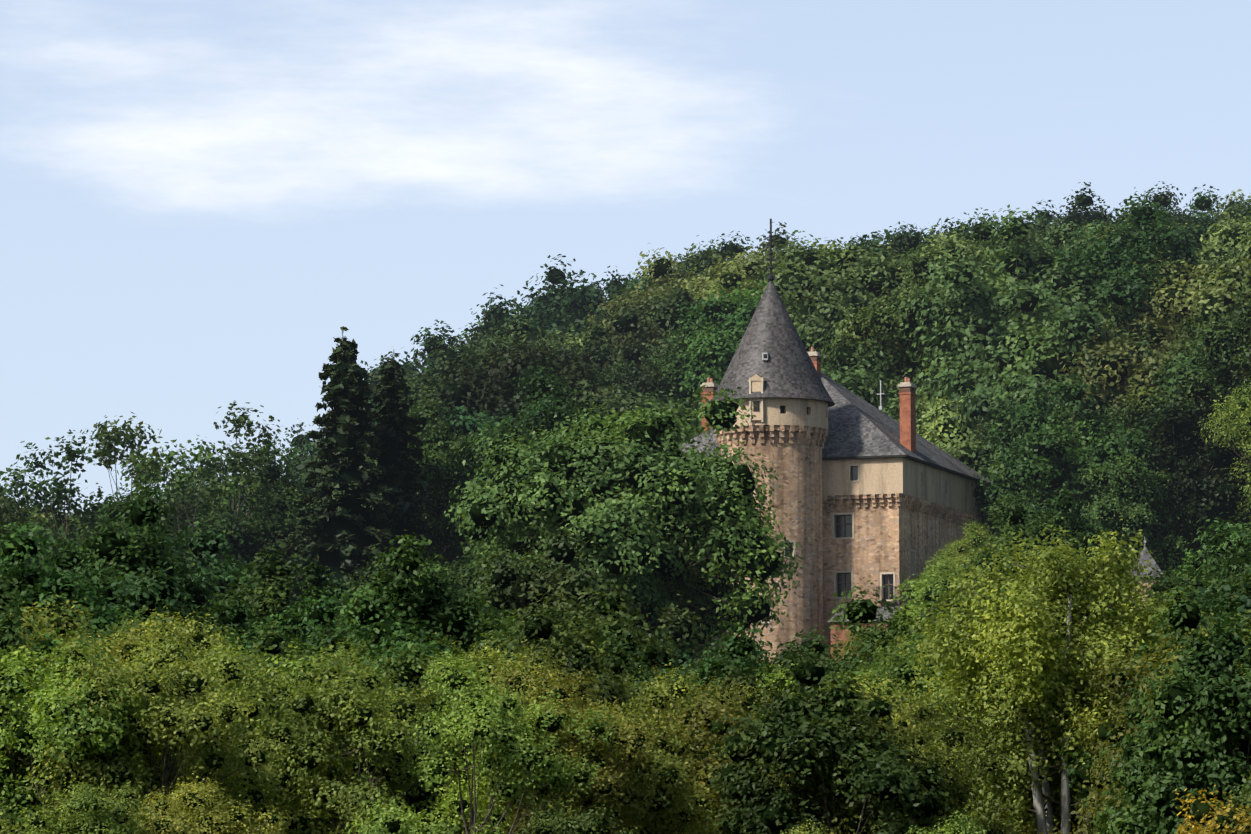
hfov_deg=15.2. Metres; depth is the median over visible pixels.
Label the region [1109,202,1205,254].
tree light
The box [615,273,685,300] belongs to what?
tree
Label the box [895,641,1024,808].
tree
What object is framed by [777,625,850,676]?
tree
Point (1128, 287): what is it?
tree
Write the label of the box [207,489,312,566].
tree
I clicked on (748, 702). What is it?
tree
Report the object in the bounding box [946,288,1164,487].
tree light
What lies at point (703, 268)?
tree light
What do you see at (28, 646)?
tree
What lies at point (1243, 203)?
tree
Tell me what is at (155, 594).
tree
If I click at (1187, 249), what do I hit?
tree
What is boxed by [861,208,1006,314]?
tree
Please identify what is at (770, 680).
tree
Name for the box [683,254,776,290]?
tree
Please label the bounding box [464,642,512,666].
tree
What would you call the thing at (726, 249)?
tree
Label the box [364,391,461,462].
tree
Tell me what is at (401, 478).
tall spruce tree
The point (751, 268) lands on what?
tree
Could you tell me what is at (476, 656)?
tree
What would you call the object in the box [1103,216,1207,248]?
tree
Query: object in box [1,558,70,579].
tree
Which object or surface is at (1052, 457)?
tree
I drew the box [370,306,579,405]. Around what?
dark ridge tree
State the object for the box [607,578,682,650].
tree
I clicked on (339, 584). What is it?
tree
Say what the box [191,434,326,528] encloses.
sparse left tree
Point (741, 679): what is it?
tree
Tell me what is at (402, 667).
tree
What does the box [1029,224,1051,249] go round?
tree
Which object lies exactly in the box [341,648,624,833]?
tree
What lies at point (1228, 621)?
tree
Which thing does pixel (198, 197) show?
sky
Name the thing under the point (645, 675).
tree
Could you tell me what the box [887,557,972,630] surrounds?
tree
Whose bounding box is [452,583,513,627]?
tree
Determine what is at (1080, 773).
tree
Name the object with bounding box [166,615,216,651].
tree
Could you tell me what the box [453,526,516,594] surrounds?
tree
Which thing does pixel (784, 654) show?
tree
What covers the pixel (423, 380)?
tree
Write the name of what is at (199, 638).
tree
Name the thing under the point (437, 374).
tree
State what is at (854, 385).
tree light
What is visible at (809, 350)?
tree
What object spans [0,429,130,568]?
sparse tree
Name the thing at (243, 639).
tree
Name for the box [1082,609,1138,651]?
tree
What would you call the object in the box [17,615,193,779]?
tree
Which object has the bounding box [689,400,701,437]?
tree
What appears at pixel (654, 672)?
tree
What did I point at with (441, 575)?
tree
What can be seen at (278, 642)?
tree
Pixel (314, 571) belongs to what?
cypress cone tree
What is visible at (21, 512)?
tree
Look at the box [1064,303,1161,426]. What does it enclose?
tree light
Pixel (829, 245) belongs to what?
tree
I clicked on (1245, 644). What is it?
tree
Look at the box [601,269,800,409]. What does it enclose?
tree
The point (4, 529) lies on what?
tree
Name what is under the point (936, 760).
tree
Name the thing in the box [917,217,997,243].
tree
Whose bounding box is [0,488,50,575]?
sparse left tree
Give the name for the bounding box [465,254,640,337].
tree
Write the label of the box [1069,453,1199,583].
tree
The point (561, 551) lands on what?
tree
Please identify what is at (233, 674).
tree
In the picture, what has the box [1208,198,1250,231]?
tree
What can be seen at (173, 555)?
tree
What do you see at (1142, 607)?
tree
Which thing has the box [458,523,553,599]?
tree
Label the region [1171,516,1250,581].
tree
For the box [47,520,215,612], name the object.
tree
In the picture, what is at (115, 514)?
tree
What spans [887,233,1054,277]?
tree light
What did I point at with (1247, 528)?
tree
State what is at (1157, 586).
tree
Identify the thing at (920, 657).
tree
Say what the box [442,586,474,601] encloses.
tree
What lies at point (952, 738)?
tree
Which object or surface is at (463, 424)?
tree
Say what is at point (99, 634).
tree
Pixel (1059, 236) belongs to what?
tree light
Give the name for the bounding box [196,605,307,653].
tree
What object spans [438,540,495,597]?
tree
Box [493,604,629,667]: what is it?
tree
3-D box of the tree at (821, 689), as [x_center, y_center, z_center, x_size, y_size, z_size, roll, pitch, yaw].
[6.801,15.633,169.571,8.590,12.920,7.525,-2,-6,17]
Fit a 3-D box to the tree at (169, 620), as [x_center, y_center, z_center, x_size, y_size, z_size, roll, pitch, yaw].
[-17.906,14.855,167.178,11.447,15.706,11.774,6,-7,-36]
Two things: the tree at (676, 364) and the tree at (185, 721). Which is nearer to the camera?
the tree at (185, 721)
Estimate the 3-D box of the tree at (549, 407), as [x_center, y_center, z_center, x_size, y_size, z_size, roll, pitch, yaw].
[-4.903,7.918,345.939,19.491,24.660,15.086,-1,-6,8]
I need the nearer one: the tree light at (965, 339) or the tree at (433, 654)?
the tree at (433, 654)
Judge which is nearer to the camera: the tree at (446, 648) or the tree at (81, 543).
the tree at (446, 648)
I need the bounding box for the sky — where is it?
[0,0,1250,516]
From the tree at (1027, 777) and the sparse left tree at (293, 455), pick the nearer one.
the tree at (1027, 777)
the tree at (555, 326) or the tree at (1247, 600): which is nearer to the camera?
the tree at (1247, 600)
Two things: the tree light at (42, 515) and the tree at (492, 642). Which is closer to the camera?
the tree at (492, 642)
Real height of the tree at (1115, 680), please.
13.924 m
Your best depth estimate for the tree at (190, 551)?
337.34 m
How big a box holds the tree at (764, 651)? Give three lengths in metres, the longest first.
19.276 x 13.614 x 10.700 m
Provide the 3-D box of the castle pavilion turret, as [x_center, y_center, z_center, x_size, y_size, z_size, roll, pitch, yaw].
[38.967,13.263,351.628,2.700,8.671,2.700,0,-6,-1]
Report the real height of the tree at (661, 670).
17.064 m
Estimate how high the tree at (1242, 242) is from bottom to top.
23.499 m
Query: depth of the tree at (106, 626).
241.29 m
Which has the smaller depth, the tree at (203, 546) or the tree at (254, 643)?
the tree at (254, 643)
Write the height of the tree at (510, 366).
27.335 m
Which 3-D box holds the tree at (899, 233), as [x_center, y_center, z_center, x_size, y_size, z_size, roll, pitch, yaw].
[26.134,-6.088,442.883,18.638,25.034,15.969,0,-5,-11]
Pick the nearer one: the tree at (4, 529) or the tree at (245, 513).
the tree at (4, 529)
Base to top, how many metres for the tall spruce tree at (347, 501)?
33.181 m
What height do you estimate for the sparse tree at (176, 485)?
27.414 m
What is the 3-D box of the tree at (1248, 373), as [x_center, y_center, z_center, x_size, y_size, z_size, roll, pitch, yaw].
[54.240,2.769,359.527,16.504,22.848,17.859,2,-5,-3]
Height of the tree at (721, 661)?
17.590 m
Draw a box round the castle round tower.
[710,219,834,662]
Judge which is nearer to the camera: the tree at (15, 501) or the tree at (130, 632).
the tree at (130, 632)
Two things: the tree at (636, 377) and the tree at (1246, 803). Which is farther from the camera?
the tree at (636, 377)
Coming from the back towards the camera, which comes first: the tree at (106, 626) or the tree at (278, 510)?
the tree at (278, 510)
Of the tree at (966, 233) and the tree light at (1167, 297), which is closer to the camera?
the tree light at (1167, 297)
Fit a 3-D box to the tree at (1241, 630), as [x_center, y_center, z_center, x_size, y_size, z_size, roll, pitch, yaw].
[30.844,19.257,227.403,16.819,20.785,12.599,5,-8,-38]
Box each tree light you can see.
[9,507,80,552]
[154,483,217,510]
[200,481,263,513]
[530,319,613,354]
[587,277,704,357]
[589,383,701,444]
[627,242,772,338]
[643,248,728,295]
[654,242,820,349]
[685,235,820,261]
[740,230,920,379]
[821,337,937,439]
[826,225,1030,399]
[868,204,1140,442]
[886,388,996,532]
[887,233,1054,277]
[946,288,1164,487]
[964,386,1083,541]
[972,229,1045,254]
[984,217,1079,288]
[1002,216,1121,251]
[1039,222,1148,325]
[1051,309,1248,556]
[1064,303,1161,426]
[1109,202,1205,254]
[1125,250,1250,347]
[1168,234,1250,494]
[1191,211,1250,270]
[1198,202,1250,255]
[1213,189,1250,219]
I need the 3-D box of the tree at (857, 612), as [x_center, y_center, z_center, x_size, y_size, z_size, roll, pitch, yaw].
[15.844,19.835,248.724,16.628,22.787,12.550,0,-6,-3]
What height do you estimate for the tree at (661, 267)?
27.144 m
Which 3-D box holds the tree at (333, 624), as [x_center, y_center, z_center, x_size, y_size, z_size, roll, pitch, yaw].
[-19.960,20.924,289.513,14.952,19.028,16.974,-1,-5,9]
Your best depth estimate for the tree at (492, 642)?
215.56 m
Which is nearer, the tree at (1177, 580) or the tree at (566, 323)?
the tree at (1177, 580)
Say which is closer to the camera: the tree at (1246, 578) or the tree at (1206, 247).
the tree at (1246, 578)
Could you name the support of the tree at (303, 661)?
on the hillside terrain
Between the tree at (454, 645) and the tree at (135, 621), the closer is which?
the tree at (135, 621)
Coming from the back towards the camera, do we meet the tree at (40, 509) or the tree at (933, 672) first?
the tree at (40, 509)
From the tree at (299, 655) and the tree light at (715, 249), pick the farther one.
the tree light at (715, 249)
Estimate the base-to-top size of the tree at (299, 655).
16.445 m
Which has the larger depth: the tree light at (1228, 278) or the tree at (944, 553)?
the tree light at (1228, 278)
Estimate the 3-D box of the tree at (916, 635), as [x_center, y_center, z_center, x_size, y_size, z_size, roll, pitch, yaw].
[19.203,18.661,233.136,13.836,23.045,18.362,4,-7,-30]
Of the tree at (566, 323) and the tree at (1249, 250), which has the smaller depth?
the tree at (1249, 250)
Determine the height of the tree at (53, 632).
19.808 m
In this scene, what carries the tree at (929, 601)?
on the hillside terrain
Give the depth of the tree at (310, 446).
469.23 m
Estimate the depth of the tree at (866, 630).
287.29 m
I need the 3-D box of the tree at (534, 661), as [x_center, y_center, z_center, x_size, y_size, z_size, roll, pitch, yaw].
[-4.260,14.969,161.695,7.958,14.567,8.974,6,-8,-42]
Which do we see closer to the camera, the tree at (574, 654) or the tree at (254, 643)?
the tree at (574, 654)
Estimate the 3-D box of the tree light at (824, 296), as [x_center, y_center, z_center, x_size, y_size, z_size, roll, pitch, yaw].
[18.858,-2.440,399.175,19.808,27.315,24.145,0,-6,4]
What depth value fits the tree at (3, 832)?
129.53 m
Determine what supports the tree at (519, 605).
on the hillside terrain
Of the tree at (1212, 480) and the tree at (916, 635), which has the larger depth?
the tree at (1212, 480)
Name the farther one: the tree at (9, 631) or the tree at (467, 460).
the tree at (467, 460)
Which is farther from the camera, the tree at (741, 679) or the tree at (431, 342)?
the tree at (431, 342)
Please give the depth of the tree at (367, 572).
312.93 m
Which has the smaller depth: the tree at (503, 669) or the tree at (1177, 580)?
the tree at (503, 669)
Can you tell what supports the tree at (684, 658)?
on the hillside terrain
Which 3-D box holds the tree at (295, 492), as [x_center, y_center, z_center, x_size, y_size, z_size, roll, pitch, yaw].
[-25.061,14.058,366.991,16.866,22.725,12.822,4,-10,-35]
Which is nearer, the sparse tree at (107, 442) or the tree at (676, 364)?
the sparse tree at (107, 442)
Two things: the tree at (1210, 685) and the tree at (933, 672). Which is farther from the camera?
the tree at (933, 672)
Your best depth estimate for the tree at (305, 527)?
351.29 m
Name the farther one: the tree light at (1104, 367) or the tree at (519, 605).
the tree light at (1104, 367)
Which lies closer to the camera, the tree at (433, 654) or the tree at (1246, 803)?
the tree at (1246, 803)
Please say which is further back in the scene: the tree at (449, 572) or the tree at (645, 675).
the tree at (449, 572)
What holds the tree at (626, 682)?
on the hillside terrain
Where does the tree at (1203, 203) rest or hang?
on the hillside terrain
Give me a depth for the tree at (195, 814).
131.34 m
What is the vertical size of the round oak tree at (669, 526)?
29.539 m
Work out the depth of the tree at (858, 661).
241.72 m
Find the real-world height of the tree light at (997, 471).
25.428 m
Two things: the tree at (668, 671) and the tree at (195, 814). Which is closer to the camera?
the tree at (195, 814)
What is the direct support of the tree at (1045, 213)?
on the hillside terrain
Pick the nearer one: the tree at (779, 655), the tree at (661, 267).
the tree at (779, 655)
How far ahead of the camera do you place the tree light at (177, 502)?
399.23 m
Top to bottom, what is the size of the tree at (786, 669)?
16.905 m
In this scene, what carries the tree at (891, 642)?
on the hillside terrain
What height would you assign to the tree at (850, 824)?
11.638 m
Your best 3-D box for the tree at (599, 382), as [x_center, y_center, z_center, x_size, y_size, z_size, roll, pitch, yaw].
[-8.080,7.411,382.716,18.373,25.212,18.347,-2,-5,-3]
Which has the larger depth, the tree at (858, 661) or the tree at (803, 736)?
the tree at (858, 661)
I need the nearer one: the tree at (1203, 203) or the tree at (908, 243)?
the tree at (908, 243)
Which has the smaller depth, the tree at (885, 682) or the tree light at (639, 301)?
the tree at (885, 682)
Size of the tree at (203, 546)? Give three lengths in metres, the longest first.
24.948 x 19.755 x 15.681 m
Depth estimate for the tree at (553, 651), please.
234.85 m
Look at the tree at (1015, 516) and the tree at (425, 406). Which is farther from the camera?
the tree at (425, 406)
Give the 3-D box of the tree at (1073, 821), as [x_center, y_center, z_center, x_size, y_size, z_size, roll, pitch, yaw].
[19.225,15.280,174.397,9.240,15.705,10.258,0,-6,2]
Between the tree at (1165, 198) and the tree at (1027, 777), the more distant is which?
the tree at (1165, 198)
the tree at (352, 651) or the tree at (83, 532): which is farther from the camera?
the tree at (83, 532)
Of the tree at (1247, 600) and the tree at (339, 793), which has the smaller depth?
the tree at (339, 793)
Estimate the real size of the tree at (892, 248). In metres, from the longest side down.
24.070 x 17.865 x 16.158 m
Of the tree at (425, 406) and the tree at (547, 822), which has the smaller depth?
the tree at (547, 822)
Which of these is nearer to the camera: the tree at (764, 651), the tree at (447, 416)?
the tree at (764, 651)
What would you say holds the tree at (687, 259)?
on the hillside terrain
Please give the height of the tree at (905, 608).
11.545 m
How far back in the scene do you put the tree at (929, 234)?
443.77 m
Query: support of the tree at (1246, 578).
on the hillside terrain
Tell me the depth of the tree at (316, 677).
158.32 m
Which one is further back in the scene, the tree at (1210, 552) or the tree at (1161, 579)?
the tree at (1210, 552)
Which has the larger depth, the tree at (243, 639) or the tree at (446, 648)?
the tree at (243, 639)
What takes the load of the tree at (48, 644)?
on the hillside terrain
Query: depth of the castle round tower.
344.29 m
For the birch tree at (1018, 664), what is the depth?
169.40 m
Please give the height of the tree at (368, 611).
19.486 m
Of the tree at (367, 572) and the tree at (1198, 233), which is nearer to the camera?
the tree at (367, 572)
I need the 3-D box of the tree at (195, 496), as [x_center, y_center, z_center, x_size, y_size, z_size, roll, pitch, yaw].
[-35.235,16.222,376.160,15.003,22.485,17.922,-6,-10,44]
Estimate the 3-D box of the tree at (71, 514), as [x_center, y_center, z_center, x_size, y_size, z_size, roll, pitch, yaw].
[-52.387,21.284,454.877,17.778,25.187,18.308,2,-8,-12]
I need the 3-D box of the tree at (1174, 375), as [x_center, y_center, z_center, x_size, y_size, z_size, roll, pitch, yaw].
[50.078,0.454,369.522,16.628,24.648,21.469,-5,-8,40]
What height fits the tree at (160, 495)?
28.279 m
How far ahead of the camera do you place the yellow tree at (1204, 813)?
121.70 m
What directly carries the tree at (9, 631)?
on the hillside terrain
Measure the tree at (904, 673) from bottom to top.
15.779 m
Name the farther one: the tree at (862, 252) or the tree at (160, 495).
the tree at (160, 495)
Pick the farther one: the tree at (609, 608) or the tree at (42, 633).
the tree at (609, 608)
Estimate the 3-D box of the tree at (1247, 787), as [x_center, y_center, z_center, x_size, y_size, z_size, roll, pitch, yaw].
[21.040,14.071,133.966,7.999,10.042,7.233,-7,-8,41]
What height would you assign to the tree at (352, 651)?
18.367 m
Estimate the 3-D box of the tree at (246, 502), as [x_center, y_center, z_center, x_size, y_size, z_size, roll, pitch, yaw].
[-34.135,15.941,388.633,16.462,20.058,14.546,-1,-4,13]
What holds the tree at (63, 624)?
on the hillside terrain
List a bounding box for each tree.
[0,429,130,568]
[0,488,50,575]
[0,513,139,644]
[0,520,46,599]
[0,577,97,822]
[0,631,173,833]
[0,777,150,833]
[0,814,23,833]
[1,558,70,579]
[2,625,132,782]
[3,481,31,520]
[3,624,41,770]
[4,503,57,547]
[4,511,59,570]
[5,594,94,644]
[6,412,202,551]
[10,616,62,650]
[16,495,70,525]
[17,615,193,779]
[25,631,293,833]
[27,612,96,646]
[31,511,101,559]
[39,630,95,653]
[40,622,303,833]
[43,478,231,630]
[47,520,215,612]
[47,557,246,652]
[55,532,133,577]
[62,507,86,517]
[63,605,237,664]
[70,628,205,778]
[75,617,151,648]
[78,623,123,652]
[87,613,271,683]
[94,485,207,567]
[102,620,243,669]
[113,773,293,833]
[120,434,271,562]
[120,464,197,502]
[130,606,295,695]
[132,631,340,832]
[156,460,247,501]
[157,401,309,553]
[165,483,226,523]
[166,550,197,568]
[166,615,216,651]
[168,513,277,611]
[182,584,311,660]
[184,549,233,573]
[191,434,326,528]
[193,488,316,607]
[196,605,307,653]
[200,626,288,666]
[201,541,347,657]
[204,620,319,678]
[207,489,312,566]
[211,621,258,655]
[217,492,256,518]
[221,656,473,833]
[236,504,255,522]
[238,643,305,666]
[239,578,373,655]
[246,454,318,521]
[246,642,401,828]
[247,623,294,652]
[252,570,298,610]
[255,636,394,828]
[258,651,360,682]
[262,637,505,833]
[271,453,323,493]
[276,408,333,482]
[280,326,397,598]
[281,651,392,703]
[283,418,325,479]
[284,604,369,635]
[286,566,366,632]
[290,554,335,643]
[293,513,317,549]
[294,529,525,664]
[303,484,317,492]
[324,577,474,670]
[331,637,378,668]
[336,556,392,605]
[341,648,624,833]
[344,636,468,695]
[359,319,455,425]
[364,349,443,583]
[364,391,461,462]
[364,409,406,458]
[365,305,511,411]
[365,400,495,594]
[367,367,440,422]
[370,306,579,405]
[373,352,468,413]
[375,656,454,721]
[380,645,531,694]
[383,639,630,825]
[392,646,538,809]
[402,555,500,618]
[407,334,603,432]
[418,556,465,597]
[419,426,501,568]
[422,398,465,438]
[422,405,515,449]
[423,357,634,568]
[434,632,471,656]
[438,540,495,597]
[440,656,678,833]
[441,648,624,830]
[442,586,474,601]
[444,382,806,664]
[451,315,516,351]
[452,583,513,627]
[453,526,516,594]
[455,547,554,625]
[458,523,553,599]
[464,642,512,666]
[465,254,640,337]
[465,620,533,661]
[465,665,696,833]
[468,352,609,414]
[468,542,519,588]
[472,307,592,345]
[472,521,718,656]
[487,580,538,621]
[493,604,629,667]
[497,594,684,815]
[501,580,691,678]
[519,799,645,833]
[521,380,686,442]
[521,662,729,833]
[526,640,632,670]
[531,316,613,348]
[535,317,650,377]
[556,702,731,832]
[581,641,692,826]
[587,333,698,429]
[589,374,645,407]
[589,628,677,707]
[593,266,661,300]
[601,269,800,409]
[601,280,709,369]
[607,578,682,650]
[610,287,648,351]
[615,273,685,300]
[617,679,762,833]
[619,248,739,294]
[630,331,698,421]
[632,665,672,684]
[643,657,795,817]
[643,667,713,698]
[643,693,759,833]
[648,320,745,432]
[653,659,684,681]
[660,639,701,674]
[671,619,795,711]
[679,643,780,681]
[681,651,784,698]
[682,230,763,276]
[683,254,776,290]
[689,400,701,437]
[697,674,782,757]
[698,324,863,405]
[698,642,960,833]
[712,698,923,833]
[719,221,822,261]
[720,670,869,748]
[722,632,772,668]
[735,640,814,676]
[752,661,837,699]
[760,649,785,669]
[766,659,831,689]
[769,639,803,663]
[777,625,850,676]
[782,819,828,833]
[784,680,963,833]
[814,238,1013,432]
[819,666,856,688]
[820,239,840,260]
[823,637,893,686]
[825,577,923,680]
[828,627,862,661]
[836,235,902,272]
[837,636,1001,828]
[837,668,987,833]
[840,225,939,258]
[849,622,886,647]
[850,592,1062,679]
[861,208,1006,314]
[865,680,977,824]
[874,691,1023,833]
[877,221,929,261]
[877,224,942,267]
[882,233,915,257]
[884,587,967,625]
[885,517,1227,833]
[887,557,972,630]
[894,571,974,621]
[894,691,961,767]
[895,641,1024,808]
[899,628,1027,828]
[904,573,1062,656]
[906,808,990,833]
[913,223,945,253]
[916,523,1001,585]
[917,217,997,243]
[925,519,991,575]
[948,224,1003,244]
[954,490,1137,608]
[958,490,1036,587]
[969,367,1190,564]
[990,622,1121,833]
[994,484,1135,602]
[995,749,1081,833]
[1023,199,1066,242]
[1023,629,1139,833]
[1024,182,1193,240]
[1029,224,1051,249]
[1033,607,1250,737]
[1040,627,1248,833]
[1043,630,1250,833]
[1045,187,1222,348]
[1062,200,1210,292]
[1066,389,1250,579]
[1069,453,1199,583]
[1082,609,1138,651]
[1084,199,1217,260]
[1088,576,1250,833]
[1098,306,1250,576]
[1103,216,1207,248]
[1107,563,1210,623]
[1113,181,1206,231]
[1121,591,1160,627]
[1132,275,1250,521]
[1137,294,1250,526]
[1138,575,1202,627]
[1148,512,1250,593]
[1149,570,1198,598]
[1151,610,1243,637]
[1160,660,1250,828]
[1163,533,1250,614]
[1164,184,1226,231]
[1164,521,1250,606]
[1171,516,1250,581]
[1175,785,1250,833]
[1177,562,1250,629]
[1191,235,1226,271]
[1193,377,1250,522]
[1200,583,1250,628]
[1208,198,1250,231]
[1208,241,1247,270]
[1213,518,1250,577]
[1217,232,1250,266]
[1217,788,1250,833]
[1229,193,1250,220]
[1229,244,1250,305]
[1230,769,1250,805]
[1232,336,1250,453]
[1232,612,1250,636]
[1232,620,1250,670]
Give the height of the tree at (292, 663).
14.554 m
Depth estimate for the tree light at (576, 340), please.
427.99 m
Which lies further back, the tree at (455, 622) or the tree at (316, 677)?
the tree at (455, 622)
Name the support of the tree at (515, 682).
on the hillside terrain
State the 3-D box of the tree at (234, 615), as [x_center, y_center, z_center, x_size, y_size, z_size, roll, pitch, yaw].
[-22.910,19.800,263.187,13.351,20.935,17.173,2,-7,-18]
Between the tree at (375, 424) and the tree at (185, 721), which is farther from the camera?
the tree at (375, 424)
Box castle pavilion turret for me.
[1129,536,1162,608]
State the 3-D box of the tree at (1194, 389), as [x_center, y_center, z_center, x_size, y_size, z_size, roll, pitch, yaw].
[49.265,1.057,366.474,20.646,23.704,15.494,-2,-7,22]
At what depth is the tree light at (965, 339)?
382.33 m
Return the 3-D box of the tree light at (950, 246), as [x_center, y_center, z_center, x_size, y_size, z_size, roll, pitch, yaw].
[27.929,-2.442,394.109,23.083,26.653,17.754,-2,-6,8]
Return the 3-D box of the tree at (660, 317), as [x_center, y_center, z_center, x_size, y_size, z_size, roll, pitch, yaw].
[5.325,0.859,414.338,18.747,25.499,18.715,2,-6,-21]
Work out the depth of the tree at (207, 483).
461.16 m
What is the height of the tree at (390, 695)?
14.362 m
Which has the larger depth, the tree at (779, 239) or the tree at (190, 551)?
the tree at (779, 239)
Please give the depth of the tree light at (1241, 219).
429.00 m
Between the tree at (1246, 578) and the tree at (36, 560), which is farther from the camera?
the tree at (36, 560)
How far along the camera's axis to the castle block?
347.58 m
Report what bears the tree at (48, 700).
on the hillside terrain
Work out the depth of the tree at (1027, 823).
179.20 m
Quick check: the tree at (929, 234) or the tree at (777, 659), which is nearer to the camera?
the tree at (777, 659)
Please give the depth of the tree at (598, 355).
412.69 m
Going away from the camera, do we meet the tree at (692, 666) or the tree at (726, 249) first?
the tree at (692, 666)
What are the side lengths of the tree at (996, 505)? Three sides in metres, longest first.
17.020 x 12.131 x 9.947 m
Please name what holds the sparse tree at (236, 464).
on the hillside terrain
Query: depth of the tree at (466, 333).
462.23 m
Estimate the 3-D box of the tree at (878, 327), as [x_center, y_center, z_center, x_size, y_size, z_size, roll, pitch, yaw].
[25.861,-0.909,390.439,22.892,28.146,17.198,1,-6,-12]
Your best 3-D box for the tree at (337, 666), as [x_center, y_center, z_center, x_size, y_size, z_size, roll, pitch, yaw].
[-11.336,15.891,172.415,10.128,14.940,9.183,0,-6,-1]
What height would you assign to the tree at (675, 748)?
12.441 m
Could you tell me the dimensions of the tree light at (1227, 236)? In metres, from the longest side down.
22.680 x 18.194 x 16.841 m
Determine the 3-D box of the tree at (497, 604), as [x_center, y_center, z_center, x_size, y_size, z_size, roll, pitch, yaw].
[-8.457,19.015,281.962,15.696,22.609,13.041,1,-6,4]
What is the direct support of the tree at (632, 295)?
on the hillside terrain
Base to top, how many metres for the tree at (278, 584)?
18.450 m
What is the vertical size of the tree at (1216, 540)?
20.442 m
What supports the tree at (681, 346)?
on the hillside terrain
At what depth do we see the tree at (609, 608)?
240.45 m
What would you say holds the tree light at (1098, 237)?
on the hillside terrain
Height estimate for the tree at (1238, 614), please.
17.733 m
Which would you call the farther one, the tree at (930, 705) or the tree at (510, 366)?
the tree at (510, 366)
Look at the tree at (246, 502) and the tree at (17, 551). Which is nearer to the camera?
the tree at (17, 551)
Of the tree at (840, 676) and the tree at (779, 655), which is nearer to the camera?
the tree at (840, 676)
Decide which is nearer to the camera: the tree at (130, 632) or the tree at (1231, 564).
the tree at (130, 632)
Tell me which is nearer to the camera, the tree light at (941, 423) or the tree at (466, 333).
the tree light at (941, 423)
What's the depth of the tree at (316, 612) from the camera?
266.93 m
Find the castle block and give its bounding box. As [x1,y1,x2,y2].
[679,347,997,669]
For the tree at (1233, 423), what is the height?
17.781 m
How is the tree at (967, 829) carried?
on the hillside terrain
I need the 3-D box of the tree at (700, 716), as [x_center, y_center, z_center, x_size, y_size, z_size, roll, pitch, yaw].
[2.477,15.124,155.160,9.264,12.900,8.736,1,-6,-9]
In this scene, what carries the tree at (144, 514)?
on the hillside terrain
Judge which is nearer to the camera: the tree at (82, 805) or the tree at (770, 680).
the tree at (82, 805)
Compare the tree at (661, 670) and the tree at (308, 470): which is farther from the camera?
the tree at (308, 470)
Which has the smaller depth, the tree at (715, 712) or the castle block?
the tree at (715, 712)
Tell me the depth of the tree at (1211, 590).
273.79 m
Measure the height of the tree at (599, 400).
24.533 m
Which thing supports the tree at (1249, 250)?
on the hillside terrain
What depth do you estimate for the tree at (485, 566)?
293.83 m
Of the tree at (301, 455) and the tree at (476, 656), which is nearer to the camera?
the tree at (476, 656)
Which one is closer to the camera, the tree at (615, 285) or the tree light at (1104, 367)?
the tree light at (1104, 367)
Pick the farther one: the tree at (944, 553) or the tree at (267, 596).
the tree at (944, 553)
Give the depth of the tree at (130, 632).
194.57 m
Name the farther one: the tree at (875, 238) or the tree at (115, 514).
the tree at (875, 238)
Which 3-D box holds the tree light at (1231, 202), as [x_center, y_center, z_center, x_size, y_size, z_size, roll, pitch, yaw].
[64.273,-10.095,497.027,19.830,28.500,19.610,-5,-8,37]
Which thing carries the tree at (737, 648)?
on the hillside terrain
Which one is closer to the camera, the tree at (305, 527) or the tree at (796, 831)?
the tree at (796, 831)
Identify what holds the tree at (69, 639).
on the hillside terrain
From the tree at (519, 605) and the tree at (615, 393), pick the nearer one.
the tree at (519, 605)
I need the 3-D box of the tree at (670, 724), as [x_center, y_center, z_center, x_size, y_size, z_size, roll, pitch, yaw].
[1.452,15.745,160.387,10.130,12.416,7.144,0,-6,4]
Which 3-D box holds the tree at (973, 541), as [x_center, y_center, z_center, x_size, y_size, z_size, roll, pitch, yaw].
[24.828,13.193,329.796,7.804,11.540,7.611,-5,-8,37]
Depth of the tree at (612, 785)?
139.18 m
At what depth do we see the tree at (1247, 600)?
233.02 m
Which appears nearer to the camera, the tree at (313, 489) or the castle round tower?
the castle round tower
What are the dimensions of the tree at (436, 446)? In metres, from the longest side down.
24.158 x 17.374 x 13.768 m
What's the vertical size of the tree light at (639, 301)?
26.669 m
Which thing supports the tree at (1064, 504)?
on the hillside terrain
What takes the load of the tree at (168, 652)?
on the hillside terrain
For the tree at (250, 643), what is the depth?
208.89 m
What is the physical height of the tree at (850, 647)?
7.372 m
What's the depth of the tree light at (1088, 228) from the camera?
431.78 m
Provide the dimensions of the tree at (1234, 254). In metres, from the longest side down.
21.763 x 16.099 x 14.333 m
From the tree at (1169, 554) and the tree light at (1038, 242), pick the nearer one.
the tree at (1169, 554)
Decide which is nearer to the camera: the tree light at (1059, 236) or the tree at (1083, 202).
the tree light at (1059, 236)
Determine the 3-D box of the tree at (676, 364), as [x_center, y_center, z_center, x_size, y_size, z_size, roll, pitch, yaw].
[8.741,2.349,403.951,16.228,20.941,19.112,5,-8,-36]
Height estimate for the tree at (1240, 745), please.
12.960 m
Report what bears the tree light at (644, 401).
on the hillside terrain
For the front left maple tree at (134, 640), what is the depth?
162.17 m
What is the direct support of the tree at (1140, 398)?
on the hillside terrain
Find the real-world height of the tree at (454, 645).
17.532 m
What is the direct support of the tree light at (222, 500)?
on the hillside terrain
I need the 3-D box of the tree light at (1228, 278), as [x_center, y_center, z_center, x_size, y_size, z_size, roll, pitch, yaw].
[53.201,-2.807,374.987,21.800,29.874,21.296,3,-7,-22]
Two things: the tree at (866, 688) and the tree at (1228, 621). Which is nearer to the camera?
the tree at (866, 688)
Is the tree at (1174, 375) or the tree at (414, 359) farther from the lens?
the tree at (414, 359)

